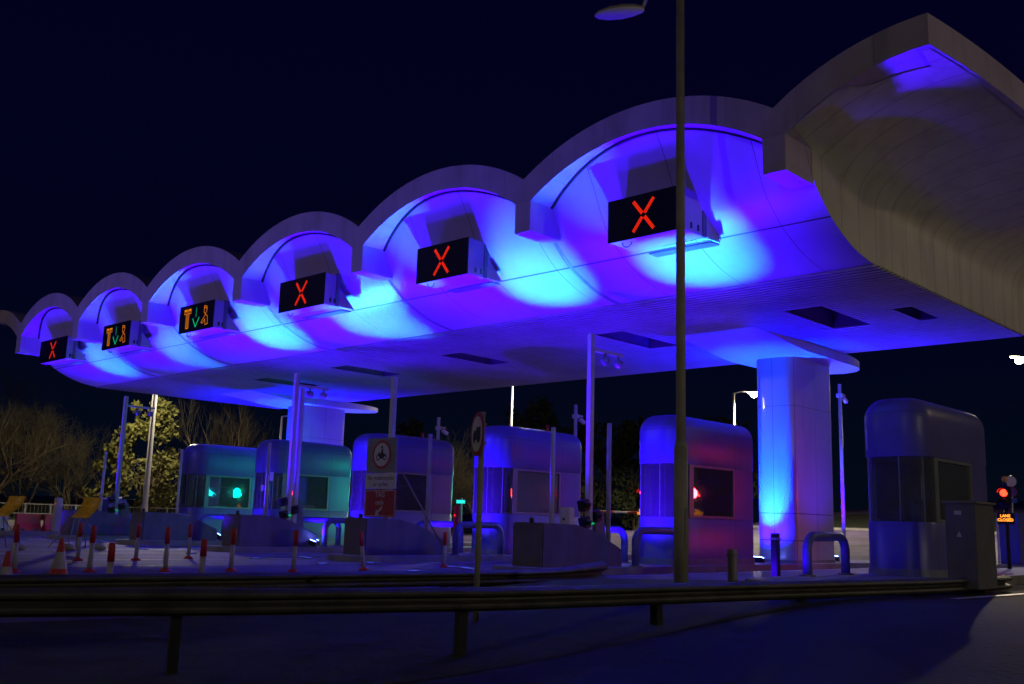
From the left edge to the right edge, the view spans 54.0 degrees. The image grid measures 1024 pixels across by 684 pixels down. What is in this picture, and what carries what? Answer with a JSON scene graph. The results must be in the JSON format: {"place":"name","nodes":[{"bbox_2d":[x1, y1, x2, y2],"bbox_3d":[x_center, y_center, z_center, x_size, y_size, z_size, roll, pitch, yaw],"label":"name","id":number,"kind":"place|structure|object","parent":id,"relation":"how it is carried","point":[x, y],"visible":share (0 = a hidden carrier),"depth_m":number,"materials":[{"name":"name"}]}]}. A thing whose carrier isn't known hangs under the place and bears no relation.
{"place":"outdoors","nodes":[
{"label":"outdoors","id":0,"kind":"place"},
{"bbox_2d":[51,498,62,531],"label":"ticket pillar","id":1,"kind":"structure","parent":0,"point":[57,514],"depth_m":40.02,"materials":[{"name":"metal"}]},
{"bbox_2d":[0,498,471,532],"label":"verge","id":2,"kind":"structure","parent":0,"point":[36,508],"depth_m":88.11,"materials":[{"name":"green plant"}]},
{"bbox_2d":[0,394,88,515],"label":"bare tree","id":3,"kind":"object","parent":2,"relation":"on","point":[22,472],"visible":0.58,"depth_m":67.59,"materials":[{"name":"brown plant"}]},
{"bbox_2d":[0,366,111,499],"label":"bare tree","id":4,"kind":"object","parent":2,"relation":"on","point":[6,454],"visible":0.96,"depth_m":65.78,"materials":[{"name":"brown plant"}]},
{"bbox_2d":[10,429,114,509],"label":"bare tree","id":5,"kind":"object","parent":2,"relation":"on","point":[78,460],"visible":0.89,"depth_m":66.38,"materials":[{"name":"brown plant"}]},
{"bbox_2d":[164,397,273,506],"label":"bare tree","id":6,"kind":"object","parent":2,"relation":"on","point":[243,434],"visible":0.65,"depth_m":70.87,"materials":[{"name":"brown plant"}]},
{"bbox_2d":[0,578,1023,683],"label":"verge","id":7,"kind":"structure","parent":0,"point":[377,648],"depth_m":11.59,"materials":[{"name":"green plant"}]},
{"bbox_2d":[0,561,607,587],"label":"crash barrier","id":8,"kind":"object","parent":7,"relation":"on","point":[380,579],"visible":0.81,"depth_m":14.73,"materials":[{"name":"metal"}]},
{"bbox_2d":[471,412,486,620],"bbox_3d":[-0.452,2.335,13.420,0.126,2.806,0.600,5,-11,-18],"label":"prohibition sign","id":9,"kind":"object","parent":7,"relation":"on","point":[478,442],"visible":0.97,"depth_m":13.44,"materials":[{"name":"white metal"}]},
{"bbox_2d":[0,575,1012,673],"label":"crash barrier","id":10,"kind":"object","parent":7,"relation":"on","point":[175,604],"visible":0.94,"depth_m":10.51,"materials":[{"name":"metal"}]},
{"bbox_2d":[594,0,688,582],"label":"street lamp","id":11,"kind":"object","parent":7,"relation":"on","point":[681,508],"visible":0.96,"depth_m":15.98,"materials":[{"name":"grey metal"}]},
{"bbox_2d":[726,549,738,581],"bbox_3d":[3.793,3.900,17.278,0.150,0.660,0.150,-8,-14,43],"label":"bollard","id":12,"kind":"object","parent":7,"relation":"on","point":[732,555],"visible":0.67,"depth_m":17.24,"materials":[{"name":"metal"}]},
{"bbox_2d":[769,533,780,576],"bbox_3d":[4.793,3.960,18.268,0.150,0.950,0.150,-8,-14,43],"label":"bollard","id":13,"kind":"object","parent":7,"relation":"on","point":[775,538],"visible":0.67,"depth_m":18.23,"materials":[{"name":"metal"}]},
{"bbox_2d":[941,501,997,589],"bbox_3d":[8.123,3.586,17.776,0.590,1.500,1.030,-8,-14,43],"label":"service cabinet","id":14,"kind":"object","parent":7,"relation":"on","point":[970,543],"visible":0.92,"depth_m":17.48,"materials":[{"name":"metal"}]},
{"bbox_2d":[0,494,1023,622],"bbox_3d":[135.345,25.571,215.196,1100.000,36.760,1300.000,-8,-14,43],"label":"ground","id":15,"kind":"structure","parent":0,"point":[40,562],"depth_m":22.87,"materials":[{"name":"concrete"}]},
{"bbox_2d":[0,551,12,574],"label":"traffic cone","id":16,"kind":"object","parent":15,"relation":"on","point":[6,568],"visible":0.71,"depth_m":13.28,"materials":[{"name":"red plastic"}]},
{"bbox_2d":[0,496,25,550],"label":"orange board","id":17,"kind":"object","parent":15,"relation":"on","point":[12,504],"visible":0.92,"depth_m":24.45,"materials":[{"name":"metal"}]},
{"bbox_2d":[12,524,20,572],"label":"lane marker post","id":18,"kind":"object","parent":15,"relation":"on","point":[16,541],"visible":0.88,"depth_m":15.99,"materials":[{"name":"red plastic"}]},
{"bbox_2d":[13,514,40,530],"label":"plastic barrier","id":19,"kind":"object","parent":15,"relation":"on","point":[29,522],"visible":0.79,"depth_m":46.03,"materials":[{"name":"red plastic"}]},
{"bbox_2d":[0,530,59,535],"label":"toll island","id":20,"kind":"structure","parent":15,"relation":"on","point":[35,533],"depth_m":38.53,"materials":[{"name":"concrete"}]},
{"bbox_2d":[41,514,61,530],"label":"plastic barrier","id":21,"kind":"object","parent":15,"relation":"on","point":[47,524],"visible":0.31,"depth_m":46.38,"materials":[{"name":"red plastic"}]},
{"bbox_2d":[49,538,67,573],"bbox_3d":[-6.743,3.216,14.992,0.320,0.562,0.320,-8,-14,43],"label":"traffic cone","id":22,"kind":"object","parent":15,"relation":"on","point":[59,565],"visible":0.89,"depth_m":14.92,"materials":[{"name":"red plastic"}]},
{"bbox_2d":[48,497,106,550],"bbox_3d":[-11.070,4.645,25.720,1.180,1.343,1.140,-8,-14,43],"label":"orange board","id":23,"kind":"object","parent":15,"relation":"on","point":[88,508],"visible":0.89,"depth_m":25.73,"materials":[{"name":"metal"}]},
{"bbox_2d":[72,522,83,560],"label":"lane marker post","id":24,"kind":"object","parent":15,"relation":"on","point":[79,540],"visible":1,"depth_m":20.34,"materials":[{"name":"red plastic"}]},
{"bbox_2d":[47,534,128,539],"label":"toll island","id":25,"kind":"structure","parent":15,"relation":"on","point":[55,536],"depth_m":34.88,"materials":[{"name":"concrete"}]},
{"bbox_2d":[60,507,130,535],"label":"crash block","id":26,"kind":"structure","parent":25,"relation":"on","point":[108,524],"depth_m":35.70,"materials":[{"name":"concrete"}]},
{"bbox_2d":[99,452,107,510],"bbox_3d":[-14.798,5.457,36.269,0.200,2.990,0.200,-8,-14,43],"label":"height post","id":27,"kind":"object","parent":25,"relation":"on","point":[103,477],"visible":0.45,"depth_m":36.32,"materials":[{"name":"metal"}]},
{"bbox_2d":[107,396,154,519],"bbox_3d":[-14.083,4.569,37.123,0.343,5.080,1.486,-8,-14,43],"label":"camera pole","id":28,"kind":"object","parent":25,"relation":"on","point":[122,508],"visible":0.98,"depth_m":36.83,"materials":[{"name":"metal"}]},
{"bbox_2d":[175,449,183,512],"bbox_3d":[-12.613,5.692,37.990,0.200,3.260,0.200,-8,-14,43],"label":"height post","id":29,"kind":"object","parent":25,"relation":"on","point":[179,481],"visible":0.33,"depth_m":38.04,"materials":[{"name":"metal"}]},
{"bbox_2d":[178,444,271,534],"bbox_3d":[-11.474,5.966,40.204,1.370,3.610,3.650,-8,-14,43],"label":"toll booth","id":30,"kind":"object","parent":25,"relation":"on","point":[235,464],"visible":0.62,"depth_m":39.57,"materials":[{"name":"white metal"}]},
{"bbox_2d":[206,475,251,508],"bbox_3d":[-11.150,5.925,39.614,0.044,1.260,1.909,-8,-14,43],"label":"side window","id":31,"kind":"structure","parent":30,"relation":"in","point":[250,478],"depth_m":39.70,"materials":[{"name":"glass"}]},
{"bbox_2d":[218,390,377,507],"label":"canopy column","id":32,"kind":"structure","parent":25,"relation":"on","point":[323,421],"depth_m":44.35,"materials":[{"name":"concrete"}]},
{"bbox_2d":[82,525,96,571],"bbox_3d":[-7.005,3.443,16.748,0.220,0.760,0.220,-9,-16,43],"label":"lane marker post","id":33,"kind":"object","parent":15,"relation":"on","point":[89,568],"visible":1,"depth_m":16.71,"materials":[{"name":"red plastic"}]},
{"bbox_2d":[0,502,178,519],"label":"site fence","id":34,"kind":"object","parent":15,"relation":"on","point":[75,505],"visible":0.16,"depth_m":60.19,"materials":[{"name":"metal"}]},
{"bbox_2d":[73,439,137,508],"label":"leafy tree","id":35,"kind":"object","parent":15,"relation":"on","point":[128,458],"visible":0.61,"depth_m":64.03,"materials":[{"name":"green plant"}]},
{"bbox_2d":[106,542,115,573],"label":"lane marker post","id":36,"kind":"object","parent":15,"relation":"on","point":[111,555],"visible":0.55,"depth_m":14.21,"materials":[{"name":"red plastic"}]},
{"bbox_2d":[131,524,141,560],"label":"lane marker post","id":37,"kind":"object","parent":15,"relation":"on","point":[137,542],"visible":1,"depth_m":21.11,"materials":[{"name":"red plastic"}]},
{"bbox_2d":[101,396,181,511],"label":"leafy tree","id":38,"kind":"object","parent":15,"relation":"on","point":[166,460],"visible":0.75,"depth_m":65.36,"materials":[{"name":"green plant"}]},
{"bbox_2d":[141,394,156,511],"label":"street lamp","id":39,"kind":"object","parent":15,"relation":"on","point":[148,461],"visible":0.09,"depth_m":59.10,"materials":[{"name":"grey metal"}]},
{"bbox_2d":[158,527,171,571],"bbox_3d":[-5.995,3.599,17.448,0.220,0.760,0.220,-6,-11,43],"label":"lane marker post","id":40,"kind":"object","parent":15,"relation":"on","point":[165,568],"visible":0.99,"depth_m":17.41,"materials":[{"name":"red plastic"}]},
{"bbox_2d":[199,539,207,572],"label":"lane marker post","id":41,"kind":"object","parent":15,"relation":"on","point":[203,550],"visible":0.62,"depth_m":15.51,"materials":[{"name":"red plastic"}]},
{"bbox_2d":[225,528,236,571],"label":"lane marker post","id":42,"kind":"object","parent":15,"relation":"on","point":[232,549],"visible":1,"depth_m":18.04,"materials":[{"name":"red plastic"}]},
{"bbox_2d":[287,530,298,571],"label":"lane marker post","id":43,"kind":"object","parent":15,"relation":"on","point":[294,553],"visible":0.93,"depth_m":18.35,"materials":[{"name":"red plastic"}]},
{"bbox_2d":[115,539,471,545],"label":"toll island","id":44,"kind":"structure","parent":15,"relation":"on","point":[154,542],"depth_m":31.67,"materials":[{"name":"concrete"}]},
{"bbox_2d":[129,508,216,540],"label":"crash block","id":45,"kind":"structure","parent":44,"relation":"on","point":[154,525],"depth_m":32.05,"materials":[{"name":"concrete"}]},
{"bbox_2d":[252,439,351,541],"bbox_3d":[-7.620,5.430,36.609,1.565,3.610,3.657,-8,-14,43],"label":"toll booth","id":46,"kind":"object","parent":44,"relation":"on","point":[325,469],"visible":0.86,"depth_m":36.59,"materials":[{"name":"white metal"}]},
{"bbox_2d":[253,473,261,508],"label":"front window","id":47,"kind":"structure","parent":46,"relation":"in","point":[258,476],"depth_m":36.05,"materials":[{"name":"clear glass"}]},
{"bbox_2d":[284,473,329,510],"bbox_3d":[-7.365,5.399,36.088,0.044,1.260,1.909,-8,-14,43],"label":"side window","id":48,"kind":"structure","parent":46,"relation":"in","point":[328,481],"depth_m":36.47,"materials":[{"name":"glass"}]},
{"bbox_2d":[207,545,470,552],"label":"toll island","id":49,"kind":"structure","parent":15,"relation":"on","point":[330,549],"depth_m":28.04,"materials":[{"name":"concrete"}]},
{"bbox_2d":[263,443,271,515],"bbox_3d":[-7.070,4.374,28.903,0.200,2.950,0.200,-8,-14,43],"label":"height post","id":50,"kind":"object","parent":49,"relation":"on","point":[267,480],"visible":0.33,"depth_m":28.94,"materials":[{"name":"metal"}]},
{"bbox_2d":[222,511,316,546],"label":"crash block","id":51,"kind":"structure","parent":49,"relation":"on","point":[261,531],"depth_m":28.24,"materials":[{"name":"concrete"}]},
{"bbox_2d":[291,389,304,522],"bbox_3d":[-6.361,3.691,29.766,0.280,4.640,0.280,-8,-14,43],"label":"camera pole","id":52,"kind":"object","parent":49,"relation":"on","point":[298,450],"visible":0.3,"depth_m":29.80,"materials":[{"name":"grey metal"}]},
{"bbox_2d":[278,373,328,526],"bbox_3d":[-6.204,3.499,29.917,0.343,5.080,1.486,-8,-14,43],"label":"camera pole","id":53,"kind":"object","parent":49,"relation":"on","point":[288,511],"visible":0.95,"depth_m":29.63,"materials":[{"name":"metal"}]},
{"bbox_2d":[303,517,341,545],"bbox_3d":[-6.013,5.833,30.956,0.300,0.865,1.950,-8,-14,43],"label":"hoop guard","id":54,"kind":"object","parent":49,"relation":"on","point":[324,520],"visible":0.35,"depth_m":31.21,"materials":[{"name":"metal"}]},
{"bbox_2d":[319,518,345,547],"bbox_3d":[-4.892,5.678,29.912,0.300,0.865,1.950,-8,-14,43],"label":"hoop guard","id":55,"kind":"object","parent":49,"relation":"on","point":[328,523],"visible":0.48,"depth_m":29.30,"materials":[{"name":"metal"}]},
{"bbox_2d":[349,433,453,546],"bbox_3d":[-3.625,4.812,32.906,1.370,3.740,3.650,-8,-14,43],"label":"toll booth","id":56,"kind":"object","parent":49,"relation":"on","point":[412,453],"visible":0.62,"depth_m":32.58,"materials":[{"name":"white metal"}]},
{"bbox_2d":[350,471,357,510],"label":"front window","id":57,"kind":"structure","parent":56,"relation":"in","point":[355,473],"depth_m":32.28,"materials":[{"name":"grey glass"}]},
{"bbox_2d":[361,472,382,510],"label":"side window","id":58,"kind":"structure","parent":56,"relation":"in","point":[364,473],"depth_m":32.57,"materials":[{"name":"grey glass"}]},
{"bbox_2d":[393,472,432,512],"bbox_3d":[-3.303,4.835,32.304,0.044,1.260,1.909,-8,-14,43],"label":"side window","id":59,"kind":"structure","parent":56,"relation":"in","point":[406,501],"depth_m":32.39,"materials":[{"name":"black glass"}]},
{"bbox_2d":[359,531,368,570],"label":"lane marker post","id":60,"kind":"object","parent":15,"relation":"on","point":[362,552],"visible":0.98,"depth_m":19.71,"materials":[{"name":"red plastic"}]},
{"bbox_2d":[434,429,473,518],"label":"bare tree","id":61,"kind":"object","parent":15,"relation":"on","point":[455,475],"visible":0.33,"depth_m":61.46,"materials":[{"name":"brown plant"}]},
{"bbox_2d":[452,465,473,535],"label":"bare tree","id":62,"kind":"object","parent":15,"relation":"on","point":[470,485],"visible":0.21,"depth_m":59.79,"materials":[{"name":"brown plant"}]},
{"bbox_2d":[326,552,631,561],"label":"toll island","id":63,"kind":"structure","parent":15,"relation":"on","point":[466,557],"depth_m":24.47,"materials":[{"name":"concrete"}]},
{"bbox_2d":[343,513,442,554],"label":"crash block","id":64,"kind":"structure","parent":63,"relation":"on","point":[390,537],"depth_m":24.47,"materials":[{"name":"concrete"}]},
{"bbox_2d":[364,377,442,547],"bbox_3d":[-2.628,3.072,25.109,2.071,4.420,0.899,2,-10,-3],"label":"prohibition sign","id":65,"kind":"object","parent":63,"relation":"on","point":[382,459],"visible":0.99,"depth_m":25.05,"materials":[{"name":"metal"}]},
{"bbox_2d":[424,434,432,529],"bbox_3d":[-2.180,3.932,26.064,0.220,3.090,0.220,-8,-14,43],"label":"height post","id":66,"kind":"object","parent":63,"relation":"on","point":[428,482],"visible":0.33,"depth_m":26.08,"materials":[{"name":"metal"}]},
{"bbox_2d":[416,520,464,552],"bbox_3d":[-1.987,5.274,27.206,0.300,0.865,1.950,-8,-14,43],"label":"hoop guard","id":67,"kind":"object","parent":63,"relation":"on","point":[435,523],"visible":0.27,"depth_m":27.37,"materials":[{"name":"metal"}]},
{"bbox_2d":[449,521,505,555],"bbox_3d":[-0.866,5.119,26.162,0.300,0.865,1.950,-8,-14,43],"label":"hoop guard","id":68,"kind":"object","parent":63,"relation":"on","point":[497,527],"visible":0.98,"depth_m":26.01,"materials":[{"name":"metal"}]},
{"bbox_2d":[470,425,581,554],"bbox_3d":[0.423,4.250,29.135,1.370,3.740,3.650,-8,-14,43],"label":"toll booth","id":69,"kind":"object","parent":63,"relation":"on","point":[516,481],"visible":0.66,"depth_m":28.48,"materials":[{"name":"grey metal"}]},
{"bbox_2d":[483,469,511,513],"bbox_3d":[-0.187,4.402,29.401,0.044,1.260,1.909,-8,-14,43],"label":"side window","id":70,"kind":"structure","parent":69,"relation":"in","point":[494,476],"depth_m":29.17,"materials":[{"name":"glass"}]},
{"bbox_2d":[515,468,560,515],"bbox_3d":[0.744,4.273,28.533,0.044,1.260,1.909,-8,-14,43],"label":"side window","id":71,"kind":"structure","parent":69,"relation":"in","point":[532,486],"depth_m":28.48,"materials":[{"name":"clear glass"}]},
{"bbox_2d":[572,404,585,436],"bbox_3d":[2.016,4.152,30.536,0.200,4.480,0.463,-8,-14,43],"label":"camera pole","id":72,"kind":"object","parent":63,"relation":"on","point":[575,415],"visible":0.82,"depth_m":30.72,"materials":[{"name":"grey metal"}]},
{"bbox_2d":[503,395,572,433],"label":"leafy tree","id":73,"kind":"object","parent":15,"relation":"on","point":[539,412],"visible":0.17,"depth_m":79.63,"materials":[{"name":"green plant"}]},
{"bbox_2d":[559,415,637,528],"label":"leafy tree","id":74,"kind":"object","parent":15,"relation":"on","point":[600,453],"visible":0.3,"depth_m":78.91,"materials":[{"name":"green plant"}]},
{"bbox_2d":[593,416,646,529],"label":"leafy tree","id":75,"kind":"object","parent":15,"relation":"on","point":[626,441],"visible":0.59,"depth_m":79.20,"materials":[{"name":"green plant"}]},
{"bbox_2d":[492,560,869,574],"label":"toll island","id":76,"kind":"structure","parent":15,"relation":"on","point":[623,569],"depth_m":23.32,"materials":[{"name":"concrete"}]},
{"bbox_2d":[549,427,555,522],"bbox_3d":[0.840,3.231,21.094,0.200,2.880,0.200,-8,-14,43],"label":"height post","id":77,"kind":"object","parent":76,"relation":"on","point":[552,476],"visible":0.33,"depth_m":21.13,"materials":[{"name":"metal"}]},
{"bbox_2d":[512,517,621,567],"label":"crash block","id":78,"kind":"structure","parent":76,"relation":"on","point":[544,545],"depth_m":20.56,"materials":[{"name":"concrete"}]},
{"bbox_2d":[560,507,573,524],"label":"ticket pillar","id":79,"kind":"structure","parent":76,"relation":"on","point":[566,515],"depth_m":21.29,"materials":[{"name":"white metal"}]},
{"bbox_2d":[577,333,622,538],"bbox_3d":[2.016,2.379,22.437,0.343,5.100,1.486,-8,-14,43],"label":"camera pole","id":80,"kind":"object","parent":76,"relation":"on","point":[592,519],"visible":0.94,"depth_m":22.15,"materials":[{"name":"metal"}]},
{"bbox_2d":[606,423,611,541],"bbox_3d":[2.160,3.383,22.459,0.220,3.140,0.220,-8,-14,43],"label":"height post","id":81,"kind":"object","parent":76,"relation":"on","point":[608,484],"visible":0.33,"depth_m":22.46,"materials":[{"name":"metal"}]},
{"bbox_2d":[605,525,630,562],"bbox_3d":[2.118,4.704,23.381,0.300,0.865,1.950,-8,-14,43],"label":"hoop guard","id":82,"kind":"object","parent":76,"relation":"on","point":[620,531],"visible":0.44,"depth_m":23.86,"materials":[{"name":"metal"}]},
{"bbox_2d":[628,526,673,566],"bbox_3d":[3.239,4.548,22.337,0.300,0.865,1.950,-8,-14,43],"label":"hoop guard","id":83,"kind":"object","parent":76,"relation":"on","point":[639,532],"visible":0.62,"depth_m":21.81,"materials":[{"name":"metal"}]},
{"bbox_2d":[639,415,754,564],"bbox_3d":[4.614,3.731,25.217,1.370,3.610,3.650,-8,-14,43],"label":"toll booth","id":84,"kind":"object","parent":76,"relation":"on","point":[720,481],"visible":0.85,"depth_m":24.58,"materials":[{"name":"grey metal"}]},
{"bbox_2d":[649,465,673,516],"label":"side window","id":85,"kind":"structure","parent":84,"relation":"in","point":[667,473],"depth_m":25.18,"materials":[{"name":"glass"}]},
{"bbox_2d":[692,464,734,519],"bbox_3d":[4.937,3.690,24.627,0.044,1.260,1.909,-8,-14,43],"label":"side window","id":86,"kind":"structure","parent":84,"relation":"in","point":[713,488],"depth_m":24.64,"materials":[{"name":"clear glass"}]},
{"bbox_2d":[675,327,859,562],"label":"canopy column","id":87,"kind":"structure","parent":76,"relation":"on","point":[795,454],"depth_m":28.10,"materials":[{"name":"concrete"}]},
{"bbox_2d":[0,13,1023,408],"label":"toll canopy","id":88,"kind":"object","parent":87,"relation":"on","point":[864,195],"visible":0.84,"depth_m":22.76,"materials":[{"name":"paint"}]},
{"bbox_2d":[39,336,87,367],"bbox_3d":[-17.014,0.415,38.484,2.460,1.010,1.119,-8,-14,43],"label":"lane sign","id":89,"kind":"object","parent":88,"relation":"attached to","point":[59,349],"visible":0.99,"depth_m":37.81,"materials":[{"name":"metal"}]},
{"bbox_2d":[102,320,153,354],"bbox_3d":[-13.208,-0.106,34.979,2.060,1.010,1.179,-8,-14,43],"label":"lane sign","id":90,"kind":"object","parent":88,"relation":"attached to","point":[125,335],"visible":1,"depth_m":34.33,"materials":[{"name":"metal"}]},
{"bbox_2d":[178,299,239,339],"bbox_3d":[-9.296,-0.647,31.348,2.110,1.010,1.199,-8,-14,43],"label":"lane sign","id":91,"kind":"object","parent":88,"relation":"attached to","point":[209,316],"visible":1,"depth_m":30.70,"materials":[{"name":"metal"}]},
{"bbox_2d":[278,272,353,319],"bbox_3d":[-5.256,-1.204,27.612,2.160,1.010,1.239,-8,-14,43],"label":"lane sign","id":92,"kind":"object","parent":88,"relation":"attached to","point":[313,293],"visible":1,"depth_m":26.99,"materials":[{"name":"metal"}]},
{"bbox_2d":[416,237,501,292],"bbox_3d":[-1.143,-1.758,23.875,1.830,1.010,1.379,-8,-14,43],"label":"lane sign","id":93,"kind":"object","parent":88,"relation":"attached to","point":[458,261],"visible":1,"depth_m":23.30,"materials":[{"name":"metal"}]},
{"bbox_2d":[608,186,720,256],"bbox_3d":[3.122,-2.326,20.037,1.830,1.010,1.579,-8,-14,43],"label":"lane sign","id":94,"kind":"object","parent":88,"relation":"attached to","point":[643,221],"visible":0.94,"depth_m":19.52,"materials":[{"name":"metal"}]},
{"bbox_2d":[836,384,847,536],"bbox_3d":[10.379,4.042,31.359,0.200,5.460,0.463,-8,-14,43],"label":"camera pole","id":95,"kind":"object","parent":76,"relation":"on","point":[840,396],"visible":0.91,"depth_m":31.28,"materials":[{"name":"grey metal"}]},
{"bbox_2d":[697,414,758,498],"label":"leafy tree","id":96,"kind":"object","parent":15,"relation":"on","point":[728,421],"visible":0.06,"depth_m":77.27,"materials":[{"name":"green plant"}]},
{"bbox_2d":[745,567,1023,584],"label":"toll island","id":97,"kind":"structure","parent":15,"relation":"on","point":[1016,575],"depth_m":18.52,"materials":[{"name":"concrete"}]},
{"bbox_2d":[799,531,853,576],"bbox_3d":[5.920,3.976,18.900,0.300,0.805,1.850,-8,-14,43],"label":"hoop guard","id":98,"kind":"object","parent":97,"relation":"on","point":[810,538],"visible":0.99,"depth_m":18.73,"materials":[{"name":"metal"}]},
{"bbox_2d":[864,398,986,577],"bbox_3d":[8.662,3.054,20.979,1.370,3.550,3.650,-8,-14,43],"label":"toll booth","id":99,"kind":"object","parent":97,"relation":"on","point":[925,459],"visible":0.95,"depth_m":20.04,"materials":[{"name":"grey metal"}]},
{"bbox_2d":[874,459,912,521],"bbox_3d":[8.053,3.172,21.251,0.044,1.260,1.909,-8,-14,43],"label":"side window","id":100,"kind":"structure","parent":99,"relation":"in","point":[886,472],"depth_m":21.17,"materials":[{"name":"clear glass"}]},
{"bbox_2d":[936,458,972,522],"bbox_3d":[8.985,3.043,20.383,0.044,1.260,1.909,-8,-14,43],"label":"side window","id":101,"kind":"structure","parent":99,"relation":"in","point":[954,478],"depth_m":20.40,"materials":[{"name":"black glass"}]},
{"bbox_2d":[997,476,1014,568],"bbox_3d":[12.775,4.688,26.005,0.400,2.430,0.350,-8,-14,43],"label":"lane signal","id":102,"kind":"object","parent":97,"relation":"on","point":[1006,518],"visible":1,"depth_m":26.05,"materials":[{"name":"black metal"}]},
{"bbox_2d":[996,514,1023,563],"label":"blue cabinet","id":103,"kind":"object","parent":15,"relation":"on","point":[1017,541],"visible":0.6,"depth_m":32.25,"materials":[{"name":"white metal"}]},
{"bbox_2d":[1005,475,1016,512],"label":"parking sign","id":104,"kind":"object","parent":15,"relation":"on","point":[1011,481],"visible":0.52,"depth_m":45.06,"materials":[{"name":"metal"}]},
{"bbox_2d":[0,0,1023,522],"label":"sky","id":105,"kind":"structure","parent":0,"point":[136,135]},
{"bbox_2d":[398,584,1023,683],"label":"approach road","id":106,"kind":"structure","parent":0,"point":[937,639],"depth_m":10.80,"materials":[{"name":"grey asphalt"}]},
{"bbox_2d":[753,514,996,531],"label":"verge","id":107,"kind":"structure","parent":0,"point":[856,520],"depth_m":69.38,"materials":[{"name":"green plant"}]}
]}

